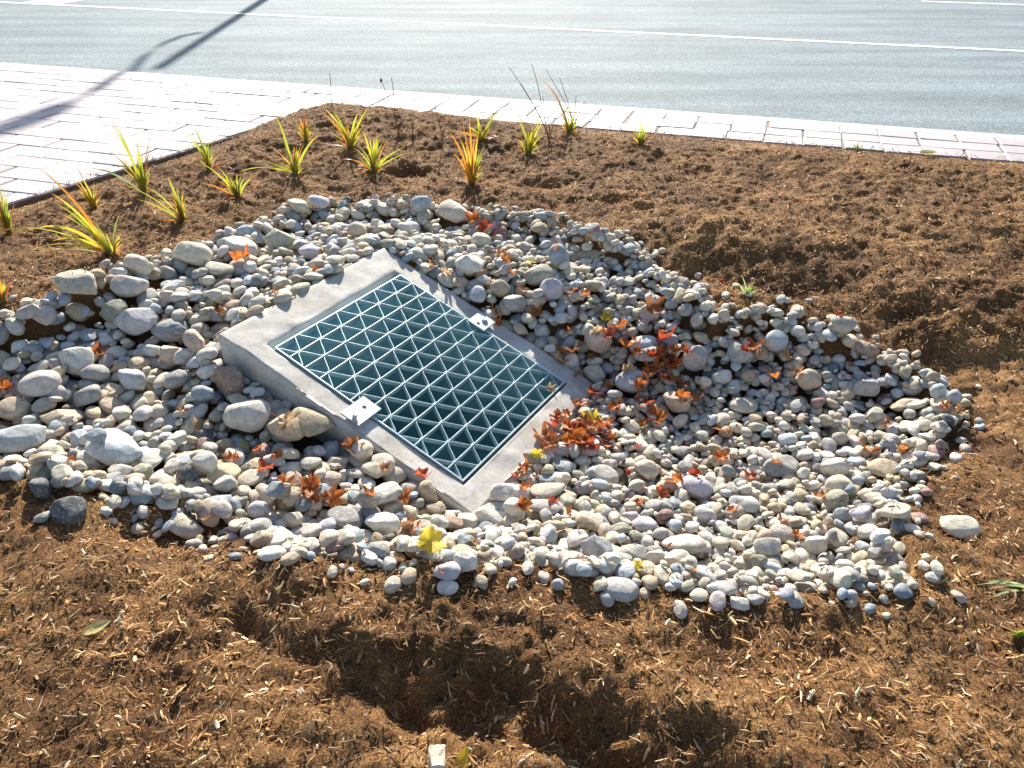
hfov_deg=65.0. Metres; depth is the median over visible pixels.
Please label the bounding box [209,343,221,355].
cobble
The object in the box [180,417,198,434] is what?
cobble
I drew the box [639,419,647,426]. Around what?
maple leaf
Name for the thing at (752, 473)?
maple leaf
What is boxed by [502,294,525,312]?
cobble
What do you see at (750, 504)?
cobble
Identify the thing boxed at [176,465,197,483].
pebble
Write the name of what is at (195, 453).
pebble
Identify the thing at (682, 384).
maple leaf
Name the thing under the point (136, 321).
cobble
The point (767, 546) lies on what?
cobble
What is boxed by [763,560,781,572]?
pebble
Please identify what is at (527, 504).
maple leaf
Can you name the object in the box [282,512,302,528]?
pebble
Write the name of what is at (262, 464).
maple leaf
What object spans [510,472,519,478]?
maple leaf
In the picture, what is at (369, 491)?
maple leaf
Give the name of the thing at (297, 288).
cobble
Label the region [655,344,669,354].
maple leaf
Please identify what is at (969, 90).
road
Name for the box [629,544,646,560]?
cobble
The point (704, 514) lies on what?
cobble
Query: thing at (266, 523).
cobble
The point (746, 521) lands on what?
pebble
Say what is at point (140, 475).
pebble
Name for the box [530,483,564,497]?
cobble
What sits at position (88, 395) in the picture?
cobble
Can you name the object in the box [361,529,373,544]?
cobble
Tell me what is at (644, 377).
maple leaf
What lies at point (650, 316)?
pebble
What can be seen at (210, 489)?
cobble
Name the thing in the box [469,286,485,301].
pebble
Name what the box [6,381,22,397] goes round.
cobble
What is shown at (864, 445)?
maple leaf
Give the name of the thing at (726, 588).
cobble
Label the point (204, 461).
cobble
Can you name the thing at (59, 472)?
cobble
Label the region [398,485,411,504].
maple leaf
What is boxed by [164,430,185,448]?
cobble
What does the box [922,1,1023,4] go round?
lane line
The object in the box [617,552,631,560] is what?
cobble
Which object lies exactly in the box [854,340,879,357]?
cobble
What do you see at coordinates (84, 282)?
cobble
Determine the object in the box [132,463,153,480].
cobble
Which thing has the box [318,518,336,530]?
pebble
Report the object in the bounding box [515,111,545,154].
daylily
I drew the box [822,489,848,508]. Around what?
cobble
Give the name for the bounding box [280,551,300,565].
pebble
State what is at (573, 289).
maple leaf
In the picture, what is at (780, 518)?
maple leaf
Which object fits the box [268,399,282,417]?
cobble
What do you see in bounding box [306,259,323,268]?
pebble
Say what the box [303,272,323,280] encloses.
pebble
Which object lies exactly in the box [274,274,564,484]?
drain grate
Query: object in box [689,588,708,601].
pebble
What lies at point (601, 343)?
cobble
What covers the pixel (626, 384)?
cobble
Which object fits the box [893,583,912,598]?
pebble
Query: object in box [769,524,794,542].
cobble
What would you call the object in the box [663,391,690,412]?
cobble
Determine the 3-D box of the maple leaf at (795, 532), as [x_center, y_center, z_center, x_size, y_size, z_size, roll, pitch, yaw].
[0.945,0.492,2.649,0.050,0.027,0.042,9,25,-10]
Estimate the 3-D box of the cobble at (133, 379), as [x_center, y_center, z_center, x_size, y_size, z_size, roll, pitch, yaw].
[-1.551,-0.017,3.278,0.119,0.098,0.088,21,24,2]
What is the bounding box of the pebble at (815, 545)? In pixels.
[803,536,827,554]
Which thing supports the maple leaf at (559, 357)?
on the pebble at (574, 361)
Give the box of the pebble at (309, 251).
[298,244,318,259]
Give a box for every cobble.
[0,325,9,344]
[0,397,32,420]
[0,424,47,453]
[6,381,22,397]
[15,304,40,318]
[18,370,61,396]
[20,417,42,425]
[28,477,51,498]
[36,439,57,452]
[39,409,84,424]
[47,454,72,470]
[49,496,86,524]
[51,464,72,481]
[54,269,96,294]
[58,347,93,375]
[70,429,86,447]
[73,384,101,407]
[76,450,105,469]
[79,328,96,341]
[79,364,109,381]
[85,428,142,465]
[97,479,111,491]
[99,383,123,397]
[99,396,125,414]
[101,299,127,321]
[110,275,148,297]
[111,405,131,422]
[113,308,156,335]
[117,369,145,390]
[123,254,153,275]
[127,476,142,495]
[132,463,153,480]
[139,448,164,467]
[149,472,177,485]
[151,318,187,341]
[159,345,185,364]
[161,280,184,291]
[163,369,187,388]
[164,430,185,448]
[169,513,203,539]
[172,241,212,266]
[173,348,194,363]
[176,450,194,456]
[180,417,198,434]
[183,329,204,354]
[191,385,215,400]
[192,451,217,472]
[196,347,217,361]
[199,498,219,526]
[203,486,220,496]
[204,261,234,275]
[206,463,240,481]
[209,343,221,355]
[213,475,237,492]
[215,366,245,397]
[215,495,231,502]
[218,459,226,463]
[222,300,239,310]
[223,398,270,432]
[224,236,257,255]
[224,307,247,321]
[224,447,243,465]
[237,469,265,485]
[240,518,271,538]
[247,457,269,477]
[250,530,272,547]
[251,442,272,458]
[255,482,275,505]
[257,546,286,560]
[264,229,295,248]
[265,481,291,498]
[265,512,281,525]
[266,526,292,535]
[266,531,287,546]
[267,414,303,442]
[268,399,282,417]
[273,288,291,304]
[281,448,299,458]
[286,470,301,487]
[287,263,301,275]
[290,282,309,295]
[290,523,310,535]
[291,407,334,436]
[300,457,321,469]
[318,529,338,547]
[318,548,336,558]
[321,486,331,505]
[326,456,348,470]
[327,506,362,528]
[337,543,362,562]
[338,529,355,545]
[345,467,365,477]
[346,526,363,542]
[348,439,373,461]
[348,455,371,467]
[361,462,384,478]
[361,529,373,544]
[361,549,377,565]
[365,512,399,534]
[368,541,389,559]
[371,453,394,476]
[374,481,402,504]
[389,536,410,550]
[399,480,419,499]
[404,551,417,557]
[406,536,423,552]
[407,247,428,262]
[409,519,431,536]
[416,549,442,561]
[417,480,437,506]
[419,527,439,541]
[425,501,445,513]
[431,513,446,529]
[434,561,460,580]
[437,528,447,538]
[438,200,467,222]
[440,536,455,549]
[443,515,462,529]
[448,533,458,537]
[451,544,470,551]
[453,552,477,572]
[454,255,483,273]
[455,533,475,548]
[458,513,478,528]
[473,502,508,525]
[477,540,493,550]
[477,555,493,564]
[485,526,501,542]
[489,483,514,502]
[491,483,530,498]
[498,527,512,532]
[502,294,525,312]
[503,497,525,517]
[511,523,529,534]
[516,551,536,565]
[523,264,552,285]
[523,449,542,465]
[529,499,563,514]
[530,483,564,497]
[533,546,548,554]
[539,278,563,301]
[545,442,569,456]
[553,460,572,472]
[556,493,575,506]
[560,550,578,558]
[571,551,584,559]
[580,535,612,557]
[583,364,605,383]
[584,327,611,352]
[592,464,618,483]
[595,504,608,519]
[601,552,620,564]
[602,577,638,601]
[611,522,631,534]
[614,562,635,577]
[615,369,649,392]
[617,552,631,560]
[629,335,657,351]
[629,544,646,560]
[631,516,656,531]
[634,346,660,361]
[634,459,658,479]
[652,566,669,584]
[661,534,706,554]
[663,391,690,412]
[664,549,690,565]
[669,573,690,588]
[681,475,713,498]
[683,345,707,370]
[694,505,716,523]
[706,580,737,595]
[716,579,740,593]
[727,342,752,363]
[729,397,757,412]
[729,496,760,512]
[730,596,749,610]
[738,575,757,586]
[754,537,781,556]
[762,455,798,476]
[763,330,787,352]
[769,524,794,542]
[787,569,811,581]
[795,369,821,389]
[810,563,826,576]
[820,458,849,476]
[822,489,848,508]
[824,475,853,490]
[828,569,852,589]
[831,316,857,333]
[853,379,879,396]
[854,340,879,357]
[867,458,898,476]
[870,528,890,543]
[879,570,913,586]
[880,503,911,518]
[890,397,919,411]
[940,515,980,538]
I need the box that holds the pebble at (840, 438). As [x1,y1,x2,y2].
[831,432,847,445]
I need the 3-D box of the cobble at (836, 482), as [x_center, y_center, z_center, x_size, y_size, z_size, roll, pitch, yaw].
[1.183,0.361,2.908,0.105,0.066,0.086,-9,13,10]
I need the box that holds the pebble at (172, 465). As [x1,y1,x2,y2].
[163,458,182,473]
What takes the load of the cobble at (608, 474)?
on the pebbles at (436, 243)
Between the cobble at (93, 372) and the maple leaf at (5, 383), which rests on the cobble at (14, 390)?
the maple leaf at (5, 383)
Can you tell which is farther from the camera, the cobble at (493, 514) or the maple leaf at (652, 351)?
the maple leaf at (652, 351)
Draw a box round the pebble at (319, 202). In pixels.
[307,195,329,208]
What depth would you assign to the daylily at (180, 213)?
4.37 m
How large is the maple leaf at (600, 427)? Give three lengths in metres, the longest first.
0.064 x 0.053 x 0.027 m
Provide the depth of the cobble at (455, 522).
2.80 m
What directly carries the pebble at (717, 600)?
on the ground
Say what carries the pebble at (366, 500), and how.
on the pebbles at (436, 243)
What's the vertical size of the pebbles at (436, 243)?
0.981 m
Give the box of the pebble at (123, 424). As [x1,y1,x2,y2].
[115,420,136,430]
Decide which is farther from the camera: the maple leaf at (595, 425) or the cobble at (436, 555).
the maple leaf at (595, 425)
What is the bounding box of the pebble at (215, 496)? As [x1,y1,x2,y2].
[211,494,224,498]
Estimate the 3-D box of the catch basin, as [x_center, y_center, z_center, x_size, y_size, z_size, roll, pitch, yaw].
[-0.386,0.282,3.685,1.224,1.316,1.054,18,36,26]
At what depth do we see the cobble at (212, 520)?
2.63 m
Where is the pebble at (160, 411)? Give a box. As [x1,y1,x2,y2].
[151,404,168,418]
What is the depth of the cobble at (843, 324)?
3.48 m
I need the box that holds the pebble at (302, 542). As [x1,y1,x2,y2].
[294,538,314,548]
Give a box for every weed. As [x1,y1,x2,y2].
[735,275,758,294]
[978,574,1023,598]
[1011,629,1023,637]
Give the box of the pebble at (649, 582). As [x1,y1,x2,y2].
[641,575,657,589]
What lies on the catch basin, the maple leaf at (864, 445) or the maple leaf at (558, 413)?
the maple leaf at (558, 413)
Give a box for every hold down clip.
[340,396,380,426]
[467,312,495,331]
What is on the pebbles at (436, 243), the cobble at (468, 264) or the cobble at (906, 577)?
the cobble at (468, 264)
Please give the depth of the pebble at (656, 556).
2.56 m
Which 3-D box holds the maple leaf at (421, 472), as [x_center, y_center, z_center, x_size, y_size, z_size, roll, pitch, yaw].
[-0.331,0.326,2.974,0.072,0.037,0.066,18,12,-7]
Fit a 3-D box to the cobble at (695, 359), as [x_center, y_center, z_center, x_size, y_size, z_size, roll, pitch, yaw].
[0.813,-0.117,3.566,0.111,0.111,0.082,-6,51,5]
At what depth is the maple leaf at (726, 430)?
3.31 m
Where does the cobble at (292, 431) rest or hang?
on the pebbles at (436, 243)
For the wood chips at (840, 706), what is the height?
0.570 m
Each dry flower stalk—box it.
[380,77,405,130]
[435,106,444,148]
[509,65,558,140]
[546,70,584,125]
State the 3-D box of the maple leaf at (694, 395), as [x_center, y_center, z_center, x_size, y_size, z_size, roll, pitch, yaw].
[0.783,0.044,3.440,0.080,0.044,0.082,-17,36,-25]
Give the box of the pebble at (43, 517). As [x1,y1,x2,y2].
[33,511,50,522]
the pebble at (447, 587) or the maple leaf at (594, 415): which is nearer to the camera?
the pebble at (447, 587)
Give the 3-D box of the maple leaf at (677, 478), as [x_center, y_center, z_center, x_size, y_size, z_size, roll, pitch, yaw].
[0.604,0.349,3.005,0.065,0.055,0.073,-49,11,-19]
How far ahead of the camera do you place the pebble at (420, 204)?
4.47 m
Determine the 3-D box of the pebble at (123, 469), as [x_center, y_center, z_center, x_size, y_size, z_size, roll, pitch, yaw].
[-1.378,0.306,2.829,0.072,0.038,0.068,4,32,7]
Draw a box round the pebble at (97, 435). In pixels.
[84,428,106,443]
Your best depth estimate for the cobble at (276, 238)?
4.09 m
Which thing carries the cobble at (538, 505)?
on the pebbles at (436, 243)
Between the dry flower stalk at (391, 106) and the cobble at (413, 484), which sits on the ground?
the dry flower stalk at (391, 106)
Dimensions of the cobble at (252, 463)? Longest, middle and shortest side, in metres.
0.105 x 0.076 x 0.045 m
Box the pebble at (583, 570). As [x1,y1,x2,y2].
[576,563,591,576]
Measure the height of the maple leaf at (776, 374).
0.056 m
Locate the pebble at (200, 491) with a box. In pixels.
[192,487,206,494]
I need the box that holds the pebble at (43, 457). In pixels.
[30,451,53,464]
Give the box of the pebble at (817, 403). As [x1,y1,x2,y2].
[811,398,825,409]
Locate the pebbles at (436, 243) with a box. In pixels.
[0,193,985,618]
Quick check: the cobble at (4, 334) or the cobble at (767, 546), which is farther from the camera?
the cobble at (4, 334)
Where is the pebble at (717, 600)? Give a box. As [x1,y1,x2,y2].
[709,591,725,611]
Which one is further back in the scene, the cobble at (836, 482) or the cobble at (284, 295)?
the cobble at (284, 295)
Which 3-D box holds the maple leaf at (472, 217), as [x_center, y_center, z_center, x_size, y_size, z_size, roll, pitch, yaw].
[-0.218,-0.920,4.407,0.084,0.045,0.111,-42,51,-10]
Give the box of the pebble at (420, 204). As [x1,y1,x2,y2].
[411,196,430,212]
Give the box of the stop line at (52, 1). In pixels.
[28,0,80,3]
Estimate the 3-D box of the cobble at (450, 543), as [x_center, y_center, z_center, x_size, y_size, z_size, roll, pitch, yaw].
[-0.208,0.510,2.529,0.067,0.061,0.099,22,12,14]
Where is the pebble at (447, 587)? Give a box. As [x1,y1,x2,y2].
[437,580,458,595]
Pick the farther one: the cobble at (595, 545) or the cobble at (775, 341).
the cobble at (775, 341)
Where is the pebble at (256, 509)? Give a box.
[247,501,269,518]
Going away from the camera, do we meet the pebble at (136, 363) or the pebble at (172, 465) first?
the pebble at (172, 465)
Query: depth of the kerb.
6.86 m
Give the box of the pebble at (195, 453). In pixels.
[192,449,205,457]
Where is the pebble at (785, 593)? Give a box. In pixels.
[778,586,793,600]
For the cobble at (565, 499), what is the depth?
2.94 m
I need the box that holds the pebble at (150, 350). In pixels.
[142,344,160,356]
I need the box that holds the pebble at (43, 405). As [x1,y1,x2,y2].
[31,397,56,412]
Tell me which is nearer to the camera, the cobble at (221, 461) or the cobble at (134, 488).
the cobble at (134, 488)
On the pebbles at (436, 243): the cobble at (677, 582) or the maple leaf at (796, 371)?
the cobble at (677, 582)
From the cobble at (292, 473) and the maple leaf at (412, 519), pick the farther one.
the cobble at (292, 473)
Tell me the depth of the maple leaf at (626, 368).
3.58 m
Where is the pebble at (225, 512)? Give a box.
[211,500,232,518]
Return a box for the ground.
[0,102,1023,767]
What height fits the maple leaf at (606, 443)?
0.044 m
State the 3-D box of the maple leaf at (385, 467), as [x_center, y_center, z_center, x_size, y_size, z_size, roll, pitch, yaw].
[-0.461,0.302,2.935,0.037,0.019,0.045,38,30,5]
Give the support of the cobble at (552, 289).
on the pebbles at (436, 243)
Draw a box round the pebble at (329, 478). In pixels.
[320,471,341,486]
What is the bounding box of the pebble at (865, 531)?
[857,524,877,539]
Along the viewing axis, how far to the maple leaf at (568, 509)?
2.86 m
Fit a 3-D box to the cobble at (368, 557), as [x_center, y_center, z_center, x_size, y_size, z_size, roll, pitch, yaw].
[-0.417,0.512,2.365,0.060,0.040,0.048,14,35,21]
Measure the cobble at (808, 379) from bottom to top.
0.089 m
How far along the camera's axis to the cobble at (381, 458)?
2.97 m
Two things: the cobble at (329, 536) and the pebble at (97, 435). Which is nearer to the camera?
the cobble at (329, 536)
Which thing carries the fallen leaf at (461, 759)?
on the ground
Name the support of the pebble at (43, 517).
on the ground
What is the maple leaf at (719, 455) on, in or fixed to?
on the pebbles at (436, 243)
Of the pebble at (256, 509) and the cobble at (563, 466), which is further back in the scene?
the cobble at (563, 466)
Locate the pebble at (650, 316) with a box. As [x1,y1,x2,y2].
[639,304,659,320]
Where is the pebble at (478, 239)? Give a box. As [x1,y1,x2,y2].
[471,232,490,247]
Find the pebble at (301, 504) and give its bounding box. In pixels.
[295,495,311,512]
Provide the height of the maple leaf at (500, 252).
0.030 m
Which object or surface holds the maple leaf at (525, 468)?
on the pebbles at (436, 243)
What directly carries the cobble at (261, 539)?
on the ground
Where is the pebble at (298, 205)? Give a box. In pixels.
[288,199,307,212]
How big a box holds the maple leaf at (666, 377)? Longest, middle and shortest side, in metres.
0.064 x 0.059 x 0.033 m
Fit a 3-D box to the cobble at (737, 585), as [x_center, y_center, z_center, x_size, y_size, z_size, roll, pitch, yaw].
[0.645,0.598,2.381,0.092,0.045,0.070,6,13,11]
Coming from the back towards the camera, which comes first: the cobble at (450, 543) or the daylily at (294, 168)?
the daylily at (294, 168)
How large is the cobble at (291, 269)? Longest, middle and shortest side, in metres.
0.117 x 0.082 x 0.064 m
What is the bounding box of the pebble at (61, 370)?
[51,365,66,377]
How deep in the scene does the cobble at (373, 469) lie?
2.93 m
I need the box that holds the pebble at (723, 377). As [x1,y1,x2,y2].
[712,369,732,385]
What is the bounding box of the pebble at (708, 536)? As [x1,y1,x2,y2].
[697,531,713,543]
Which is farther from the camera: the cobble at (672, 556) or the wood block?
the cobble at (672, 556)
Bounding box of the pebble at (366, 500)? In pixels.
[357,488,379,508]
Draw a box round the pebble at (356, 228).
[347,222,366,235]
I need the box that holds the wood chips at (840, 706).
[0,102,1023,767]
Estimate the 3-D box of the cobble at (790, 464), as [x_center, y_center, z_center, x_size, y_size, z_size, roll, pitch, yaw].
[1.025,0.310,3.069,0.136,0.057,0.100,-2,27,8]
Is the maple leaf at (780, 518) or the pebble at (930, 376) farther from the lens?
the pebble at (930, 376)
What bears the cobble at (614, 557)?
on the pebbles at (436, 243)
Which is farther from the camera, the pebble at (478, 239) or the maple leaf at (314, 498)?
the pebble at (478, 239)
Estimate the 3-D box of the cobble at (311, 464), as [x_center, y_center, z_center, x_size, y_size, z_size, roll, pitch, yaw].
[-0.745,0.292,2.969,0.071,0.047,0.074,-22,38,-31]
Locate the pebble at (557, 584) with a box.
[551,578,564,590]
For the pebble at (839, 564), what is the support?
on the pebbles at (436, 243)
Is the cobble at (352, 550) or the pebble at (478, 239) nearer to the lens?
the cobble at (352, 550)
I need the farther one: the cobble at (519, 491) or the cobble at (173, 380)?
the cobble at (173, 380)
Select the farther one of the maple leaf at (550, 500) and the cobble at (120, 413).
the cobble at (120, 413)
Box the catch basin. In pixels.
[218,248,597,513]
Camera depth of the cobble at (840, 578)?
2.30 m
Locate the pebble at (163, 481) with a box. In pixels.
[157,479,170,484]
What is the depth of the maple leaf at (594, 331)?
3.67 m
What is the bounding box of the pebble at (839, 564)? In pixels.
[835,559,854,568]
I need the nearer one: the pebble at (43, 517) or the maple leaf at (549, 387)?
the pebble at (43, 517)
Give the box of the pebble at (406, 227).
[397,221,419,234]
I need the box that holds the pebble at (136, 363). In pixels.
[128,357,143,369]
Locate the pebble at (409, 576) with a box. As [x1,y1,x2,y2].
[400,567,416,584]
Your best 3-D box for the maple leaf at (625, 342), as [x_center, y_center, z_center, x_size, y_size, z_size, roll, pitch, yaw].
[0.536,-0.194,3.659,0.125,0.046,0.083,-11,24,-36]
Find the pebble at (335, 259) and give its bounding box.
[327,255,344,264]
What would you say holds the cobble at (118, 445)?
on the pebbles at (436, 243)
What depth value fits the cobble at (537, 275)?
3.91 m
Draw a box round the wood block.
[428,744,445,767]
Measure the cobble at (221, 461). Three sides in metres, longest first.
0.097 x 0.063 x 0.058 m
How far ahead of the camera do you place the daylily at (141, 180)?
4.74 m
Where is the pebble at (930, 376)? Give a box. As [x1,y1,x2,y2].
[924,371,940,381]
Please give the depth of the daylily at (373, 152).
5.12 m
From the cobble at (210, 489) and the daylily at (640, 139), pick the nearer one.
the cobble at (210, 489)
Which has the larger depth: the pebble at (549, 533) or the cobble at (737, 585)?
the pebble at (549, 533)
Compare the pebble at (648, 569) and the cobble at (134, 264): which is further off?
the cobble at (134, 264)
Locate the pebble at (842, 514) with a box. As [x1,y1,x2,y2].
[832,507,851,522]
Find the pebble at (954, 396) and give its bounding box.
[946,389,962,403]
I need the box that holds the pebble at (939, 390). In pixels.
[930,383,946,398]
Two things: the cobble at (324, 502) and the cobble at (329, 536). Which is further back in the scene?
the cobble at (324, 502)
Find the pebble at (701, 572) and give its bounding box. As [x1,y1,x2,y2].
[695,567,716,581]
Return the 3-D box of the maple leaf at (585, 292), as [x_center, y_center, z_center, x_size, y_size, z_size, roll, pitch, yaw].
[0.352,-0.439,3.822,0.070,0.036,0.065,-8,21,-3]
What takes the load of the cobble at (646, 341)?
on the pebbles at (436, 243)
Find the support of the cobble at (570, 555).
on the pebbles at (436, 243)
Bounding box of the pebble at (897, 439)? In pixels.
[881,433,900,447]
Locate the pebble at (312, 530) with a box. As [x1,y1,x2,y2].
[301,523,322,537]
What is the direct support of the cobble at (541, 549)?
on the pebbles at (436, 243)
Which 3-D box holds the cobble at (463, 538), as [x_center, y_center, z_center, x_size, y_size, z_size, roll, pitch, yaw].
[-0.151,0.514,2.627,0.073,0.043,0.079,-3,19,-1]
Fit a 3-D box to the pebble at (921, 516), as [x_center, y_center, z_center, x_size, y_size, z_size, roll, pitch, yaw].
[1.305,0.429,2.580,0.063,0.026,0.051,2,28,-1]
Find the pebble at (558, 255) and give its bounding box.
[547,244,569,264]
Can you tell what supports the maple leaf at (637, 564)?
on the pebble at (648, 569)
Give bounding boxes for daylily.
[0,170,126,256]
[0,189,27,234]
[0,281,19,306]
[66,166,114,209]
[73,123,158,194]
[126,178,198,222]
[186,125,226,170]
[203,165,255,197]
[242,114,317,176]
[286,112,316,142]
[325,109,367,149]
[340,132,406,172]
[449,119,484,185]
[458,111,501,140]
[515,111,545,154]
[540,77,582,132]
[622,120,656,145]
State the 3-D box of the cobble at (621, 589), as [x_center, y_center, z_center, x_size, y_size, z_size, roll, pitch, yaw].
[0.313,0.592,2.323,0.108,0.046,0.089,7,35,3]
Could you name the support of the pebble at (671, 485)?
on the pebbles at (436, 243)
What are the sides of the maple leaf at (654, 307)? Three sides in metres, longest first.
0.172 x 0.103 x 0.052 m
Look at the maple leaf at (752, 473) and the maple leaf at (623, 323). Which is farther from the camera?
the maple leaf at (623, 323)
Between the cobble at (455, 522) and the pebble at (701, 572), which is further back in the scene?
the cobble at (455, 522)
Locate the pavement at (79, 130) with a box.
[0,65,1023,204]
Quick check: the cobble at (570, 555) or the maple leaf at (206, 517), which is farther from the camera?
the maple leaf at (206, 517)
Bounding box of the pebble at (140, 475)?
[124,473,144,482]
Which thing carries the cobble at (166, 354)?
on the pebbles at (436, 243)
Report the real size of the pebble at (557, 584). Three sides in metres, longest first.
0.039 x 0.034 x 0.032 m
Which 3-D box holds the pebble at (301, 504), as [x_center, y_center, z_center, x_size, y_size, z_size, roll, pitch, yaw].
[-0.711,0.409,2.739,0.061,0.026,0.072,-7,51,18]
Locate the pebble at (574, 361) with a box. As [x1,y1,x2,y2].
[564,353,579,368]
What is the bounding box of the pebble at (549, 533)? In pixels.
[540,524,557,543]
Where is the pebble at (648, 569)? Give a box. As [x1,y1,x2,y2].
[638,561,654,575]
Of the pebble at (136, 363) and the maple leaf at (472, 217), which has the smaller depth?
the pebble at (136, 363)
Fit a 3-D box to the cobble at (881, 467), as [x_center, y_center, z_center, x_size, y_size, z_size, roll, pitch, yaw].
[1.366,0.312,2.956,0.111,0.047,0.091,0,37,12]
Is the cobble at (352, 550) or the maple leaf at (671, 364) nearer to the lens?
the cobble at (352, 550)
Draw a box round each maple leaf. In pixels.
[0,377,15,388]
[92,341,107,356]
[177,404,187,411]
[193,416,208,430]
[200,514,210,521]
[214,305,223,312]
[221,450,238,460]
[229,244,249,260]
[238,440,248,447]
[252,458,273,471]
[270,408,300,429]
[270,449,282,459]
[277,472,298,486]
[296,467,320,497]
[308,488,323,502]
[317,484,345,507]
[341,436,364,453]
[362,484,375,494]
[381,462,389,470]
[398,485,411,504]
[400,516,414,526]
[410,520,420,531]
[412,467,432,477]
[416,524,446,554]
[441,266,453,274]
[464,209,479,222]
[470,536,480,544]
[478,219,493,232]
[493,247,506,255]
[494,317,502,325]
[501,254,510,262]
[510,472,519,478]
[515,495,532,510]
[517,457,530,475]
[518,480,530,489]
[524,254,536,262]
[529,303,543,316]
[530,448,545,459]
[533,421,551,438]
[538,442,547,452]
[539,431,559,447]
[544,418,558,425]
[546,382,556,391]
[548,495,558,502]
[549,409,561,419]
[553,408,570,415]
[554,352,570,362]
[555,341,581,353]
[559,416,577,429]
[559,427,586,446]
[561,432,570,441]
[563,418,576,432]
[566,287,578,292]
[566,505,570,514]
[568,429,589,443]
[571,421,587,428]
[572,398,589,405]
[573,409,589,422]
[579,287,591,295]
[579,436,595,446]
[581,408,604,421]
[583,417,598,430]
[586,353,595,358]
[586,384,606,395]
[588,442,599,449]
[591,324,601,335]
[597,416,613,424]
[597,422,612,433]
[600,310,611,320]
[601,327,615,337]
[601,434,612,446]
[602,375,613,386]
[607,395,620,410]
[607,430,616,439]
[608,318,627,328]
[619,336,635,346]
[621,362,636,372]
[625,468,632,475]
[629,345,643,354]
[634,377,645,389]
[634,392,644,402]
[634,498,643,503]
[634,560,642,569]
[636,370,649,384]
[638,398,654,407]
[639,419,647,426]
[642,354,663,374]
[643,293,665,313]
[644,403,669,423]
[647,349,657,355]
[654,324,676,341]
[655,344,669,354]
[656,485,670,497]
[657,353,682,368]
[660,371,671,380]
[663,471,682,482]
[665,352,676,363]
[668,367,682,381]
[669,343,682,352]
[674,388,691,403]
[677,380,688,387]
[682,343,692,353]
[688,467,700,477]
[689,390,703,401]
[712,449,727,460]
[713,424,731,433]
[726,505,738,511]
[740,342,749,351]
[744,470,756,478]
[747,337,763,351]
[767,367,778,378]
[771,457,782,462]
[778,512,787,521]
[791,529,806,537]
[793,365,803,375]
[814,489,828,496]
[858,439,888,451]
[880,415,894,427]
[898,444,907,454]
[940,400,949,408]
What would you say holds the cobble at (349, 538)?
on the cobble at (352, 550)
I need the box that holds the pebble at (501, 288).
[490,279,509,297]
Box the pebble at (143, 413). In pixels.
[132,405,152,420]
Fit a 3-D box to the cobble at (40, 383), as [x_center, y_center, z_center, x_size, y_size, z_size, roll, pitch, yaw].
[-1.897,-0.001,3.219,0.165,0.096,0.135,-7,23,10]
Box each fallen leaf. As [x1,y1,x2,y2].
[82,620,110,634]
[454,746,468,767]
[920,150,936,154]
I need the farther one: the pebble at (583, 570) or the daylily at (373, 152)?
the daylily at (373, 152)
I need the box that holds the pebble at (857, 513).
[849,505,870,519]
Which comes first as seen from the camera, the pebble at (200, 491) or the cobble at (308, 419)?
the pebble at (200, 491)
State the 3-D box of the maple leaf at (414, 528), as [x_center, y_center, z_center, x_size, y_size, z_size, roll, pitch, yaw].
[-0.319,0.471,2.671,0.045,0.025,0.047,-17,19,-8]
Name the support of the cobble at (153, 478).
on the pebbles at (436, 243)
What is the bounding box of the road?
[0,0,1023,135]
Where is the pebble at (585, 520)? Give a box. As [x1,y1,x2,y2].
[575,514,594,529]
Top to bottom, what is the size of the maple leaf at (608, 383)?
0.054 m
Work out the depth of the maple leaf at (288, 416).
2.98 m
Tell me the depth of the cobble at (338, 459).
3.00 m
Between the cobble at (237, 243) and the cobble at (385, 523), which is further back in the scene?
the cobble at (237, 243)
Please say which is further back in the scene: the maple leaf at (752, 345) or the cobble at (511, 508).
the maple leaf at (752, 345)
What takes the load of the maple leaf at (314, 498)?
on the pebbles at (436, 243)
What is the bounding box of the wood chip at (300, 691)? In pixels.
[296,687,304,693]
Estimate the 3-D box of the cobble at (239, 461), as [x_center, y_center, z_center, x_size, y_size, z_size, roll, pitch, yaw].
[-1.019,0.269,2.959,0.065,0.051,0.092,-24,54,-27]
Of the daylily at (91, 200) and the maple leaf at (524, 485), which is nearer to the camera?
the maple leaf at (524, 485)
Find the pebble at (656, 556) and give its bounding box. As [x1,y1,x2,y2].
[646,550,664,563]
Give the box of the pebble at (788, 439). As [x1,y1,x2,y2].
[778,433,797,446]
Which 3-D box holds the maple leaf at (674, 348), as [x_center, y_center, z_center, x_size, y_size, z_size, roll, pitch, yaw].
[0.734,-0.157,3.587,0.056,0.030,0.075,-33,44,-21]
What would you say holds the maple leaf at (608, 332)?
on the cobble at (601, 343)
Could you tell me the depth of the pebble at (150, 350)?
3.43 m
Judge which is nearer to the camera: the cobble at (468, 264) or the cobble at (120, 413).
the cobble at (120, 413)
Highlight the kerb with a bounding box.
[0,62,1023,139]
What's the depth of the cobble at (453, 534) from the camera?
2.67 m
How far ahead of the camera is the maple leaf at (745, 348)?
3.52 m
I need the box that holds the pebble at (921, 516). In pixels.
[910,512,928,522]
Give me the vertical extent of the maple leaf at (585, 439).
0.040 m
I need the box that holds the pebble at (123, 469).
[107,464,132,474]
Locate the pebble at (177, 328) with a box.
[167,322,185,335]
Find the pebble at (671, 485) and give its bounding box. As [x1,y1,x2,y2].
[656,480,677,493]
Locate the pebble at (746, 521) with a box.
[737,514,754,530]
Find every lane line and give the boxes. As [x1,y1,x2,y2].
[0,2,1023,51]
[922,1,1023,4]
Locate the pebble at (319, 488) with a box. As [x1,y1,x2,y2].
[301,482,321,494]
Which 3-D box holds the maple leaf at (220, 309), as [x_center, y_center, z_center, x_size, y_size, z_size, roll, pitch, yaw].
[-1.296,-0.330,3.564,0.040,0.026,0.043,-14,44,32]
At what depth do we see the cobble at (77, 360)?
3.32 m

